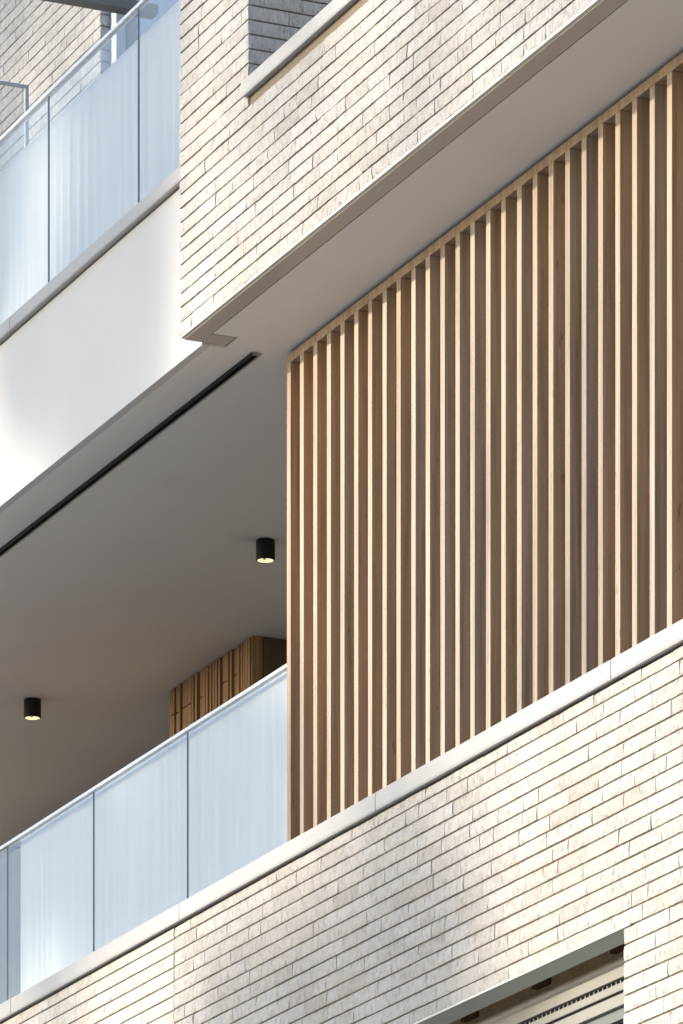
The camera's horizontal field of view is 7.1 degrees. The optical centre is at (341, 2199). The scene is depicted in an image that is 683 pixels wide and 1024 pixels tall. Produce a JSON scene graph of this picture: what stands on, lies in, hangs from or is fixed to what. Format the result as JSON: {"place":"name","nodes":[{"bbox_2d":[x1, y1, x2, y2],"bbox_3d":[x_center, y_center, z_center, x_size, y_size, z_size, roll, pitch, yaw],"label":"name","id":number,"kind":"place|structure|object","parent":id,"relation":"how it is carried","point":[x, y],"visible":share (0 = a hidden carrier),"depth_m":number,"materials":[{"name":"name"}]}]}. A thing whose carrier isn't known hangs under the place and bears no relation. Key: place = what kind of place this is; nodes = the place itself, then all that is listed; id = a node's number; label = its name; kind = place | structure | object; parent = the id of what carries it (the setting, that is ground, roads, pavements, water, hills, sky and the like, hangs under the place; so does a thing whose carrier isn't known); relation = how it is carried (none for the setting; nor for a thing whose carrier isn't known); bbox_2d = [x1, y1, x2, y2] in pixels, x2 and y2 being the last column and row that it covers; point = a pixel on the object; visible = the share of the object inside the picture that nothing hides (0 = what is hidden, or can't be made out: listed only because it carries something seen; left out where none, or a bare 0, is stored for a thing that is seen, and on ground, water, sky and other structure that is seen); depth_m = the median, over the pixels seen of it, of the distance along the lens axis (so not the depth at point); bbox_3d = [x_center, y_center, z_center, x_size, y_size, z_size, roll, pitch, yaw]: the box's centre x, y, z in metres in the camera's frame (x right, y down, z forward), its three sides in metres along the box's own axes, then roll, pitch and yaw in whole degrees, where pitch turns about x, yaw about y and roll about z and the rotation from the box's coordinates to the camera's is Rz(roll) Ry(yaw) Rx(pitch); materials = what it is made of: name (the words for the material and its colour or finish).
{"place":"outdoors","nodes":[
{"label":"outdoors","id":0,"kind":"place"},
{"bbox_3d":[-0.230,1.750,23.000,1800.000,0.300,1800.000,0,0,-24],"label":"ground","id":1,"kind":"structure","parent":0,"visible":0},
{"bbox_2d":[0,0,682,1023],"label":"apartment building","id":2,"kind":"structure","parent":1,"relation":"on","point":[336,160],"depth_m":22.02,"materials":[{"name":"brick"}]},
{"bbox_2d":[0,848,20,1003],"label":"glass railing","id":3,"kind":"object","parent":2,"relation":"on","point":[15,923],"visible":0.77,"depth_m":26.35,"materials":[{"name":"blue glass"}]},
{"bbox_2d":[0,80,28,147],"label":"glass divider","id":4,"kind":"object","parent":2,"relation":"on","point":[26,108],"visible":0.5,"depth_m":27.16,"materials":[{"name":"white"}]},
{"bbox_2d":[24,698,40,719],"bbox_3d":[-1.592,-7.679,28.328,0.089,0.095,0.089,0,0,-24],"label":"ceiling light","id":5,"kind":"object","parent":2,"relation":"attached to","point":[32,708],"visible":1,"depth_m":28.29,"materials":[{"name":"black metal"}]},
{"bbox_2d":[0,0,149,281],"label":"glass balustrade","id":6,"kind":"object","parent":2,"relation":"on","point":[77,66],"visible":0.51,"depth_m":24.66,"materials":[{"name":"white"}]},
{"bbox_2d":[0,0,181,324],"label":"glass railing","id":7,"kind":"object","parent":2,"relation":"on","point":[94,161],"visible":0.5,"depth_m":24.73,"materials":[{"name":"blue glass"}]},
{"bbox_2d":[0,352,261,557],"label":"curtain track","id":8,"kind":"structure","parent":2,"relation":"attached to","point":[175,416],"depth_m":24.26,"materials":[{"name":"black metal"}]},
{"bbox_2d":[0,663,286,999],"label":"glass balustrade","id":9,"kind":"object","parent":2,"relation":"on","point":[156,750],"visible":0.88,"depth_m":24.68,"materials":[{"name":"white"}]},
{"bbox_2d":[111,0,178,64],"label":"window frame","id":10,"kind":"structure","parent":2,"relation":"in","point":[126,37],"depth_m":27.41,"materials":[{"name":"glass"}]},
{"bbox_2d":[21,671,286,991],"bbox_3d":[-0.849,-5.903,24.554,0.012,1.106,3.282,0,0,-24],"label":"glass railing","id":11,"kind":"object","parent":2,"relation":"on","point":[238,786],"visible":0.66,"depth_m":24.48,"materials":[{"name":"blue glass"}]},
{"bbox_2d":[170,636,286,737],"bbox_3d":[-0.440,-6.388,27.753,0.487,2.675,1.090,0,0,-24],"label":"screen","id":12,"kind":"object","parent":2,"relation":"on","point":[232,673],"visible":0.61,"depth_m":27.51,"materials":[{"name":"brown wood"}]},
{"bbox_2d":[256,538,274,562],"bbox_3d":[-0.354,-7.679,25.606,0.089,0.095,0.089,0,0,-24],"label":"ceiling light","id":13,"kind":"object","parent":2,"relation":"attached to","point":[265,550],"visible":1,"depth_m":25.57,"materials":[{"name":"black metal"}]},
{"bbox_2d":[287,52,682,841],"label":"timber screen","id":14,"kind":"object","parent":2,"relation":"on","point":[483,466],"visible":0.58,"depth_m":21.21,"materials":[{"name":"brown wood"}]},
{"bbox_2d":[413,923,630,1023],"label":"window","id":15,"kind":"structure","parent":2,"relation":"in","point":[584,984],"depth_m":19.82,"materials":[{"name":"metal"}]}
]}

